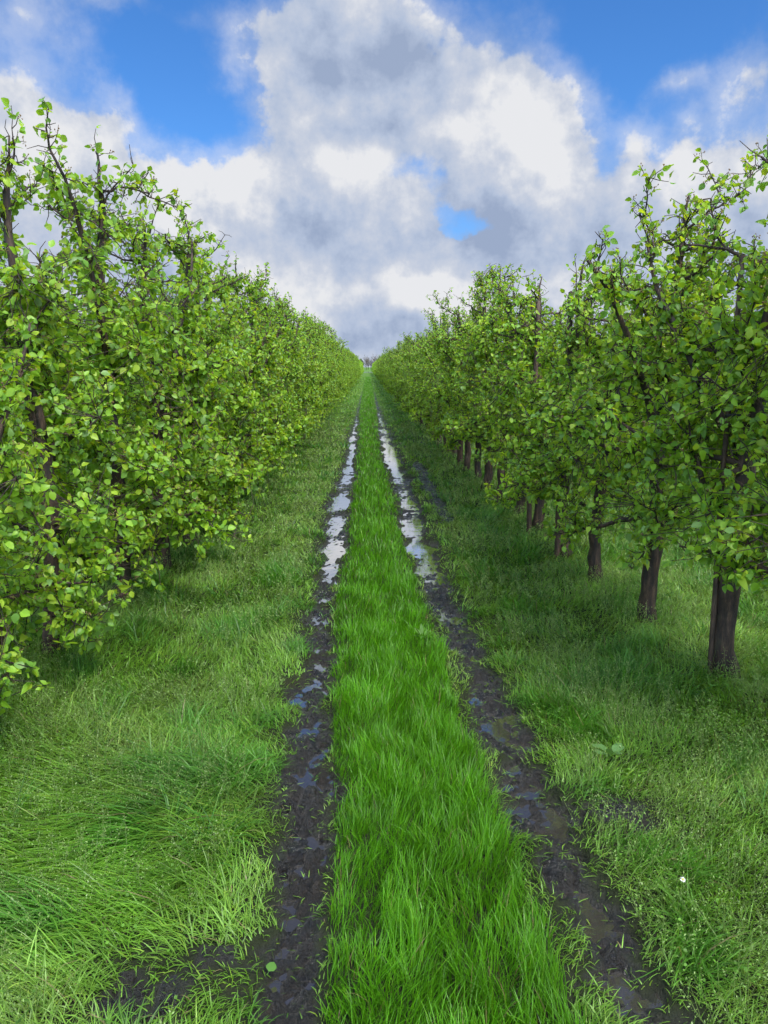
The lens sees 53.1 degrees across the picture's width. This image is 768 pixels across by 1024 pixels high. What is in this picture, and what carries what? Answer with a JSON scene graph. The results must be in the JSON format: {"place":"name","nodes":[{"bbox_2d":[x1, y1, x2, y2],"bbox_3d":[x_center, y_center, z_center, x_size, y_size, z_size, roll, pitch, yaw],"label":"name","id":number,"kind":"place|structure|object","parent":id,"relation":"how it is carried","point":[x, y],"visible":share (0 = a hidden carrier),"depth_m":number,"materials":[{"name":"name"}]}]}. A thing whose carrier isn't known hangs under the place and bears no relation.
{"place":"outdoors","nodes":[
{"label":"outdoors","id":0,"kind":"place"},
{"bbox_2d":[0,367,767,1023],"bbox_3d":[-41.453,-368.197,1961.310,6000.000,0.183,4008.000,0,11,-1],"label":"ground","id":1,"kind":"structure","parent":0,"point":[308,803],"depth_m":2.80,"materials":[{"name":"soil"}]},
{"bbox_2d":[0,417,8,688],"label":"support stake","id":2,"kind":"object","parent":1,"relation":"on","point":[1,629],"visible":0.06,"depth_m":3.73,"materials":[{"name":"brown wood"}]},
{"bbox_2d":[0,345,49,453],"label":"pear tree","id":3,"kind":"object","parent":1,"relation":"on","point":[15,422],"visible":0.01,"depth_m":10.82,"materials":[{"name":"green plant"}]},
{"bbox_2d":[13,403,67,469],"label":"pear tree","id":4,"kind":"object","parent":1,"relation":"on","point":[57,454],"visible":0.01,"depth_m":11.71,"materials":[{"name":"green plant"}]},
{"bbox_2d":[15,346,100,463],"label":"pear tree","id":5,"kind":"object","parent":1,"relation":"on","point":[66,459],"visible":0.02,"depth_m":12.46,"materials":[{"name":"green plant"}]},
{"bbox_2d":[0,304,126,714],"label":"pear tree","id":6,"kind":"object","parent":1,"relation":"on","point":[17,474],"visible":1,"depth_m":3.42,"materials":[{"name":"green plant"}]},
{"bbox_2d":[43,289,97,442],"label":"pear tree","id":7,"kind":"object","parent":1,"relation":"on","point":[83,324],"depth_m":13.24,"materials":[{"name":"green plant"}]},
{"bbox_2d":[0,97,165,656],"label":"pear tree","id":8,"kind":"object","parent":1,"relation":"on","point":[34,299],"visible":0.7,"depth_m":3.98,"materials":[{"name":"green plant"}]},
{"bbox_2d":[65,307,128,421],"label":"pear tree","id":9,"kind":"object","parent":1,"relation":"on","point":[85,347],"visible":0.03,"depth_m":14.12,"materials":[{"name":"green plant"}]},
{"bbox_2d":[3,97,252,606],"bbox_3d":[-1.677,-0.816,4.901,1.597,3.107,1.513,7,13,33],"label":"pear tree","id":10,"kind":"object","parent":1,"relation":"on","point":[94,289],"visible":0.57,"depth_m":4.73,"materials":[{"name":"green plant"}]},
{"bbox_2d":[126,387,144,442],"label":"pear tree","id":11,"kind":"object","parent":1,"relation":"on","point":[138,412],"visible":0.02,"depth_m":16.08,"materials":[{"name":"green plant"}]},
{"bbox_2d":[70,196,264,570],"bbox_3d":[-1.665,-0.917,5.962,1.431,2.932,1.676,-4,11,-22],"label":"pear tree","id":12,"kind":"object","parent":1,"relation":"on","point":[214,477],"visible":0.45,"depth_m":5.83,"materials":[{"name":"green plant"}]},
{"bbox_2d":[75,200,271,545],"bbox_3d":[-1.890,-1.111,6.652,1.462,3.045,1.867,7,12,31],"label":"pear tree","id":13,"kind":"object","parent":1,"relation":"on","point":[248,403],"visible":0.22,"depth_m":6.77,"materials":[{"name":"green plant"}]},
{"bbox_2d":[142,229,268,500],"bbox_3d":[-1.973,-1.242,7.647,1.438,2.946,1.685,-5,12,-25],"label":"pear tree","id":14,"kind":"object","parent":1,"relation":"on","point":[227,324],"visible":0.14,"depth_m":7.47,"materials":[{"name":"green plant"}]},
{"bbox_2d":[200,256,298,502],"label":"pear tree","id":15,"kind":"object","parent":1,"relation":"on","point":[260,344],"visible":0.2,"depth_m":8.69,"materials":[{"name":"green plant"}]},
{"bbox_2d":[213,251,296,464],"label":"pear tree","id":16,"kind":"object","parent":1,"relation":"on","point":[258,285],"visible":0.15,"depth_m":10.32,"materials":[{"name":"green plant"}]},
{"bbox_2d":[209,250,313,493],"bbox_3d":[-1.712,-1.677,9.606,1.463,3.046,1.867,9,14,39],"label":"pear tree","id":17,"kind":"object","parent":1,"relation":"on","point":[275,432],"visible":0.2,"depth_m":9.54,"materials":[{"name":"green plant"}]},
{"bbox_2d":[266,962,276,973],"bbox_3d":[-0.318,1.276,2.152,0.029,0.008,0.043,10,15,44],"label":"fallen leaf","id":18,"kind":"object","parent":1,"relation":"on","point":[270,966],"visible":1,"depth_m":2.15,"materials":[{"name":"green plant"}]},
{"bbox_2d":[246,270,301,454],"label":"pear tree","id":19,"kind":"object","parent":1,"relation":"on","point":[272,314],"visible":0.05,"depth_m":11.15,"materials":[{"name":"green plant"}]},
{"bbox_2d":[249,288,302,452],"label":"pear tree","id":20,"kind":"object","parent":1,"relation":"on","point":[292,398],"visible":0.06,"depth_m":12.05,"materials":[{"name":"green plant"}]},
{"bbox_2d":[258,308,315,459],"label":"pear tree","id":21,"kind":"object","parent":1,"relation":"on","point":[290,355],"visible":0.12,"depth_m":13.09,"materials":[{"name":"green plant"}]},
{"bbox_2d":[23,337,559,403],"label":"distant orchard","id":22,"kind":"object","parent":1,"relation":"on","point":[362,367],"visible":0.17,"depth_m":143.32,"materials":[{"name":"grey plant"}]},
{"bbox_2d":[270,283,318,438],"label":"pear tree","id":23,"kind":"object","parent":1,"relation":"on","point":[279,302],"visible":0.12,"depth_m":13.76,"materials":[{"name":"green plant"}]},
{"bbox_2d":[266,293,323,436],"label":"pear tree","id":24,"kind":"object","parent":1,"relation":"on","point":[309,376],"visible":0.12,"depth_m":14.73,"materials":[{"name":"green plant"}]},
{"bbox_2d":[273,292,322,426],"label":"pear tree","id":25,"kind":"object","parent":1,"relation":"on","point":[292,311],"depth_m":16.52,"materials":[{"name":"green plant"}]},
{"bbox_2d":[279,295,325,431],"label":"pear tree","id":26,"kind":"object","parent":1,"relation":"on","point":[312,380],"visible":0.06,"depth_m":15.66,"materials":[{"name":"green plant"}]},
{"bbox_2d":[290,319,331,421],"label":"pear tree","id":27,"kind":"object","parent":1,"relation":"on","point":[326,404],"visible":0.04,"depth_m":17.84,"materials":[{"name":"green plant"}]},
{"bbox_2d":[291,310,332,416],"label":"pear tree","id":28,"kind":"object","parent":1,"relation":"on","point":[326,391],"visible":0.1,"depth_m":18.63,"materials":[{"name":"green plant"}]},
{"bbox_2d":[298,319,327,423],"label":"pear tree","id":29,"kind":"object","parent":1,"relation":"on","point":[321,366],"visible":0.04,"depth_m":19.38,"materials":[{"name":"green plant"}]},
{"bbox_2d":[301,311,333,416],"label":"pear tree","id":30,"kind":"object","parent":1,"relation":"on","point":[320,359],"visible":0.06,"depth_m":20.12,"materials":[{"name":"green plant"}]},
{"bbox_2d":[304,307,335,413],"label":"pear tree","id":31,"kind":"object","parent":1,"relation":"on","point":[322,351],"visible":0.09,"depth_m":21.01,"materials":[{"name":"green plant"}]},
{"bbox_2d":[311,336,331,408],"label":"pear tree","id":32,"kind":"object","parent":1,"relation":"on","point":[324,365],"visible":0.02,"depth_m":22.99,"materials":[{"name":"green plant"}]},
{"bbox_2d":[301,315,342,407],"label":"pear tree","id":33,"kind":"object","parent":1,"relation":"on","point":[333,373],"visible":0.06,"depth_m":23.94,"materials":[{"name":"green plant"}]},
{"bbox_2d":[309,314,336,412],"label":"pear tree","id":34,"kind":"object","parent":1,"relation":"on","point":[317,327],"visible":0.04,"depth_m":22.06,"materials":[{"name":"green plant"}]},
{"bbox_2d":[313,317,347,405],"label":"pear tree","id":35,"kind":"object","parent":1,"relation":"on","point":[323,336],"visible":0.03,"depth_m":25.59,"materials":[{"name":"green plant"}]},
{"bbox_2d":[320,335,341,406],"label":"pear tree","id":36,"kind":"object","parent":1,"relation":"on","point":[335,391],"visible":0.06,"depth_m":24.90,"materials":[{"name":"green plant"}]},
{"bbox_2d":[321,331,341,398],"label":"pear tree","id":37,"kind":"object","parent":1,"relation":"on","point":[333,343],"visible":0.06,"depth_m":27.28,"materials":[{"name":"green plant"}]},
{"bbox_2d":[320,329,342,405],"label":"pear tree","id":38,"kind":"object","parent":1,"relation":"on","point":[335,363],"visible":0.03,"depth_m":26.58,"materials":[{"name":"green plant"}]},
{"bbox_2d":[328,338,345,398],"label":"pear tree","id":39,"kind":"object","parent":1,"relation":"on","point":[340,367],"visible":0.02,"depth_m":30.36,"materials":[{"name":"green plant"}]},
{"bbox_2d":[330,333,344,405],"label":"pear tree","id":40,"kind":"object","parent":1,"relation":"on","point":[339,365],"visible":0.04,"depth_m":32.06,"materials":[{"name":"green plant"}]},
{"bbox_2d":[328,348,347,397],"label":"pear tree","id":41,"kind":"object","parent":1,"relation":"on","point":[343,388],"visible":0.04,"depth_m":28.69,"materials":[{"name":"green plant"}]},
{"bbox_2d":[326,329,351,395],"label":"pear tree","id":42,"kind":"object","parent":1,"relation":"on","point":[333,347],"visible":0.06,"depth_m":31.01,"materials":[{"name":"green plant"}]},
{"bbox_2d":[332,339,348,393],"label":"pear tree","id":43,"kind":"object","parent":1,"relation":"on","point":[340,358],"visible":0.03,"depth_m":34.11,"materials":[{"name":"green plant"}]},
{"bbox_2d":[334,343,347,388],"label":"pear tree","id":44,"kind":"object","parent":1,"relation":"on","point":[342,350],"visible":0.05,"depth_m":33.13,"materials":[{"name":"green plant"}]},
{"bbox_2d":[335,339,349,392],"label":"pear tree","id":45,"kind":"object","parent":1,"relation":"on","point":[341,357],"visible":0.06,"depth_m":40.30,"materials":[{"name":"green plant"}]},
{"bbox_2d":[342,349,348,386],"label":"pear tree","id":46,"kind":"object","parent":1,"relation":"on","point":[344,356],"visible":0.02,"depth_m":39.71,"materials":[{"name":"green plant"}]},
{"bbox_2d":[341,354,353,390],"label":"pear tree","id":47,"kind":"object","parent":1,"relation":"on","point":[352,380],"visible":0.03,"depth_m":42.48,"materials":[{"name":"green plant"}]},
{"bbox_2d":[363,355,369,369],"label":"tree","id":48,"kind":"object","parent":1,"relation":"on","point":[366,360],"visible":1,"depth_m":488.60,"materials":[{"name":"grey plant"}]},
{"bbox_2d":[0,377,767,1023],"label":"verge grass","id":49,"kind":"structure","parent":1,"relation":"on","point":[256,757],"depth_m":3.22,"materials":[{"name":"green plant"}]},
{"bbox_2d":[0,453,767,1023],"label":"chickweed","id":50,"kind":"object","parent":1,"relation":"on","point":[528,693],"visible":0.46,"depth_m":3.59,"materials":[{"name":"green plant"}]},
{"bbox_2d":[380,348,398,386],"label":"pear tree","id":51,"kind":"object","parent":1,"relation":"on","point":[381,372],"visible":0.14,"depth_m":46.62,"materials":[{"name":"green plant"}]},
{"bbox_2d":[384,365,394,391],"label":"pear tree","id":52,"kind":"object","parent":1,"relation":"on","point":[386,377],"visible":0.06,"depth_m":38.00,"materials":[{"name":"green plant"}]},
{"bbox_2d":[387,366,392,392],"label":"pear tree","id":53,"kind":"object","parent":1,"relation":"on","point":[389,384],"visible":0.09,"depth_m":37.14,"materials":[{"name":"green plant"}]},
{"bbox_2d":[386,347,396,380],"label":"pear tree","id":54,"kind":"object","parent":1,"relation":"on","point":[389,360],"visible":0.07,"depth_m":40.21,"materials":[{"name":"green plant"}]},
{"bbox_2d":[385,341,404,399],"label":"pear tree","id":55,"kind":"object","parent":1,"relation":"on","point":[392,361],"visible":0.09,"depth_m":36.17,"materials":[{"name":"green plant"}]},
{"bbox_2d":[387,364,402,402],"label":"pear tree","id":56,"kind":"object","parent":1,"relation":"on","point":[393,381],"visible":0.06,"depth_m":34.40,"materials":[{"name":"green plant"}]},
{"bbox_2d":[389,340,403,402],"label":"pear tree","id":57,"kind":"object","parent":1,"relation":"on","point":[399,346],"visible":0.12,"depth_m":35.17,"materials":[{"name":"green plant"}]},
{"bbox_2d":[390,348,408,396],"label":"pear tree","id":58,"kind":"object","parent":1,"relation":"on","point":[397,371],"visible":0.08,"depth_m":27.80,"materials":[{"name":"green plant"}]},
{"bbox_2d":[390,346,410,394],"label":"pear tree","id":59,"kind":"object","parent":1,"relation":"on","point":[392,385],"visible":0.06,"depth_m":32.60,"materials":[{"name":"green plant"}]},
{"bbox_2d":[392,334,411,388],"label":"pear tree","id":60,"kind":"object","parent":1,"relation":"on","point":[405,348],"visible":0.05,"depth_m":29.73,"materials":[{"name":"green plant"}]},
{"bbox_2d":[394,348,411,401],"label":"pear tree","id":61,"kind":"object","parent":1,"relation":"on","point":[397,390],"visible":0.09,"depth_m":27.18,"materials":[{"name":"green plant"}]},
{"bbox_2d":[396,344,412,394],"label":"pear tree","id":62,"kind":"object","parent":1,"relation":"on","point":[401,370],"visible":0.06,"depth_m":25.43,"materials":[{"name":"green plant"}]},
{"bbox_2d":[391,332,424,413],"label":"pear tree","id":63,"kind":"object","parent":1,"relation":"on","point":[397,400],"visible":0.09,"depth_m":26.50,"materials":[{"name":"green plant"}]},
{"bbox_2d":[398,338,419,396],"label":"pear tree","id":64,"kind":"object","parent":1,"relation":"on","point":[404,370],"visible":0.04,"depth_m":24.44,"materials":[{"name":"green plant"}]},
{"bbox_2d":[399,338,420,421],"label":"pear tree","id":65,"kind":"object","parent":1,"relation":"on","point":[406,368],"visible":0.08,"depth_m":22.60,"materials":[{"name":"green plant"}]},
{"bbox_2d":[398,331,427,417],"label":"pear tree","id":66,"kind":"object","parent":1,"relation":"on","point":[405,358],"visible":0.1,"depth_m":23.36,"materials":[{"name":"green plant"}]},
{"bbox_2d":[405,352,420,392],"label":"pear tree","id":67,"kind":"object","parent":1,"relation":"on","point":[416,365],"visible":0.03,"depth_m":20.58,"materials":[{"name":"green plant"}]},
{"bbox_2d":[396,327,430,424],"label":"pear tree","id":68,"kind":"object","parent":1,"relation":"on","point":[404,380],"visible":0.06,"depth_m":21.53,"materials":[{"name":"green plant"}]},
{"bbox_2d":[402,331,429,428],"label":"pear tree","id":69,"kind":"object","parent":1,"relation":"on","point":[405,390],"visible":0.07,"depth_m":19.96,"materials":[{"name":"green plant"}]},
{"bbox_2d":[400,350,432,434],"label":"pear tree","id":70,"kind":"object","parent":1,"relation":"on","point":[405,408],"visible":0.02,"depth_m":18.42,"materials":[{"name":"green plant"}]},
{"bbox_2d":[407,333,429,406],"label":"pear tree","id":71,"kind":"object","parent":1,"relation":"on","point":[419,365],"visible":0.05,"depth_m":18.98,"materials":[{"name":"green plant"}]},
{"bbox_2d":[404,308,448,439],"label":"pear tree","id":72,"kind":"object","parent":1,"relation":"on","point":[424,359],"visible":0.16,"depth_m":16.99,"materials":[{"name":"green plant"}]},
{"bbox_2d":[408,314,450,442],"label":"pear tree","id":73,"kind":"object","parent":1,"relation":"on","point":[418,405],"visible":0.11,"depth_m":16.11,"materials":[{"name":"green plant"}]},
{"bbox_2d":[411,336,450,444],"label":"pear tree","id":74,"kind":"object","parent":1,"relation":"on","point":[444,439],"visible":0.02,"depth_m":15.68,"materials":[{"name":"green plant"}]},
{"bbox_2d":[408,318,467,457],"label":"pear tree","id":75,"kind":"object","parent":1,"relation":"on","point":[424,415],"visible":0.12,"depth_m":13.94,"materials":[{"name":"green plant"}]},
{"bbox_2d":[408,307,476,451],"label":"pear tree","id":76,"kind":"object","parent":1,"relation":"on","point":[430,360],"visible":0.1,"depth_m":14.44,"materials":[{"name":"green plant"}]},
{"bbox_2d":[413,299,490,464],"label":"pear tree","id":77,"kind":"object","parent":1,"relation":"on","point":[435,436],"visible":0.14,"depth_m":12.81,"materials":[{"name":"green plant"}]},
{"bbox_2d":[432,318,490,479],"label":"pear tree","id":78,"kind":"object","parent":1,"relation":"on","point":[477,462],"visible":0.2,"depth_m":11.18,"materials":[{"name":"green plant"}]},
{"bbox_2d":[314,376,610,1023],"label":"lane grass","id":79,"kind":"structure","parent":1,"relation":"on","point":[483,836],"depth_m":2.71,"materials":[{"name":"green plant"}]},
{"bbox_2d":[415,624,432,637],"bbox_3d":[0.234,0.729,4.654,0.124,0.080,0.157,0,11,-1],"label":"dandelion plant","id":80,"kind":"object","parent":79,"relation":"on","point":[420,631],"visible":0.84,"depth_m":4.70,"materials":[{"name":"green plant"}]},
{"bbox_2d":[419,287,508,471],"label":"pear tree","id":81,"kind":"object","parent":1,"relation":"on","point":[438,406],"visible":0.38,"depth_m":11.68,"materials":[{"name":"green plant"}]},
{"bbox_2d":[268,410,662,1023],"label":"water","id":82,"kind":"structure","parent":1,"relation":"on","point":[555,823],"depth_m":3.51,"materials":[{"name":"grey liquid"}]},
{"bbox_2d":[437,270,535,489],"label":"pear tree","id":83,"kind":"object","parent":1,"relation":"on","point":[480,278],"visible":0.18,"depth_m":10.03,"materials":[{"name":"green plant"}]},
{"bbox_2d":[440,263,545,500],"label":"pear tree","id":84,"kind":"object","parent":1,"relation":"on","point":[481,353],"visible":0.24,"depth_m":9.00,"materials":[{"name":"green plant"}]},
{"bbox_2d":[504,331,510,508],"bbox_3d":[1.414,-0.954,8.396,0.182,2.208,0.102,0,11,-1],"label":"support stake","id":85,"kind":"object","parent":1,"relation":"on","point":[506,439],"visible":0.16,"depth_m":8.46,"materials":[{"name":"brown wood"}]},
{"bbox_2d":[467,303,574,514],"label":"pear tree","id":86,"kind":"object","parent":1,"relation":"on","point":[474,405],"visible":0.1,"depth_m":8.35,"materials":[{"name":"green plant"}]},
{"bbox_2d":[526,300,540,533],"bbox_3d":[1.470,-0.826,7.338,0.182,2.314,0.102,0,11,-1],"label":"support stake","id":87,"kind":"object","parent":1,"relation":"on","point":[529,505],"visible":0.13,"depth_m":7.23,"materials":[{"name":"brown wood"}]},
{"bbox_2d":[474,269,631,531],"bbox_3d":[1.518,-0.995,7.365,1.249,2.549,1.558,-5,12,-26],"label":"pear tree","id":88,"kind":"object","parent":1,"relation":"on","point":[520,332],"visible":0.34,"depth_m":7.29,"materials":[{"name":"green plant"}]},
{"bbox_2d":[554,291,573,557],"bbox_3d":[1.538,-0.639,6.389,0.182,2.314,0.102,0,12,-1],"label":"support stake","id":89,"kind":"object","parent":1,"relation":"on","point":[557,548],"visible":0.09,"depth_m":6.50,"materials":[{"name":"brown wood"}]},
{"bbox_2d":[484,250,645,557],"bbox_3d":[1.547,-0.821,6.426,1.330,2.566,1.250,-3,11,-14],"label":"pear tree","id":90,"kind":"object","parent":1,"relation":"on","point":[528,466],"visible":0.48,"depth_m":6.27,"materials":[{"name":"green plant"}]},
{"bbox_2d":[555,321,574,364],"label":"pear tree","id":91,"kind":"object","parent":1,"relation":"on","point":[561,353],"depth_m":18.66,"materials":[{"name":"green plant"}]},
{"bbox_2d":[498,270,674,582],"bbox_3d":[1.598,-0.563,5.639,1.144,2.335,1.427,-3,11,-15],"label":"pear tree","id":92,"kind":"object","parent":1,"relation":"on","point":[594,348],"visible":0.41,"depth_m":5.46,"materials":[{"name":"green plant"}]},
{"bbox_2d":[592,743,623,754],"bbox_3d":[0.954,1.005,3.239,0.137,0.049,0.117,0,11,-1],"label":"dock plant","id":93,"kind":"object","parent":1,"relation":"on","point":[609,751],"visible":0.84,"depth_m":3.26,"materials":[{"name":"green plant"}]},
{"bbox_2d":[600,306,644,394],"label":"pear tree","id":94,"kind":"object","parent":1,"relation":"on","point":[610,342],"depth_m":15.20,"materials":[{"name":"green plant"}]},
{"bbox_2d":[518,148,767,625],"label":"pear tree","id":95,"kind":"object","parent":1,"relation":"on","point":[691,274],"visible":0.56,"depth_m":4.48,"materials":[{"name":"green plant"}]},
{"bbox_2d":[594,149,767,679],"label":"pear tree","id":96,"kind":"object","parent":1,"relation":"on","point":[656,436],"visible":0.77,"depth_m":3.80,"materials":[{"name":"green plant"}]},
{"bbox_2d":[661,135,767,592],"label":"pear tree","id":97,"kind":"object","parent":1,"relation":"on","point":[743,577],"visible":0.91,"depth_m":3.27,"materials":[{"name":"green plant"}]},
{"bbox_2d":[702,280,743,476],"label":"pear tree","id":98,"kind":"object","parent":1,"relation":"on","point":[727,314],"depth_m":10.66,"materials":[{"name":"green plant"}]},
{"bbox_2d":[707,254,748,676],"bbox_3d":[1.754,-0.130,3.816,0.182,2.207,0.102,0,11,-1],"label":"support stake","id":99,"kind":"object","parent":1,"relation":"on","point":[715,583],"visible":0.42,"depth_m":3.84,"materials":[{"name":"brown wood"}]},
{"bbox_2d":[705,296,761,411],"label":"pear tree","id":100,"kind":"object","parent":1,"relation":"on","point":[741,319],"depth_m":9.78,"materials":[{"name":"green plant"}]},
{"bbox_2d":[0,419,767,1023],"bbox_3d":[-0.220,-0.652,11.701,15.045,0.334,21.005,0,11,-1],"label":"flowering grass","id":101,"kind":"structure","parent":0,"point":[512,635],"depth_m":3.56,"materials":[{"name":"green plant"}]},
{"bbox_2d":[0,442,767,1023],"bbox_3d":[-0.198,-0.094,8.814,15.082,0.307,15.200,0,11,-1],"label":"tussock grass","id":102,"kind":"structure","parent":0,"point":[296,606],"depth_m":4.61,"materials":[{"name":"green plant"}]},
{"bbox_2d":[0,0,767,366],"label":"sky","id":103,"kind":"structure","parent":0,"point":[378,155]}
]}

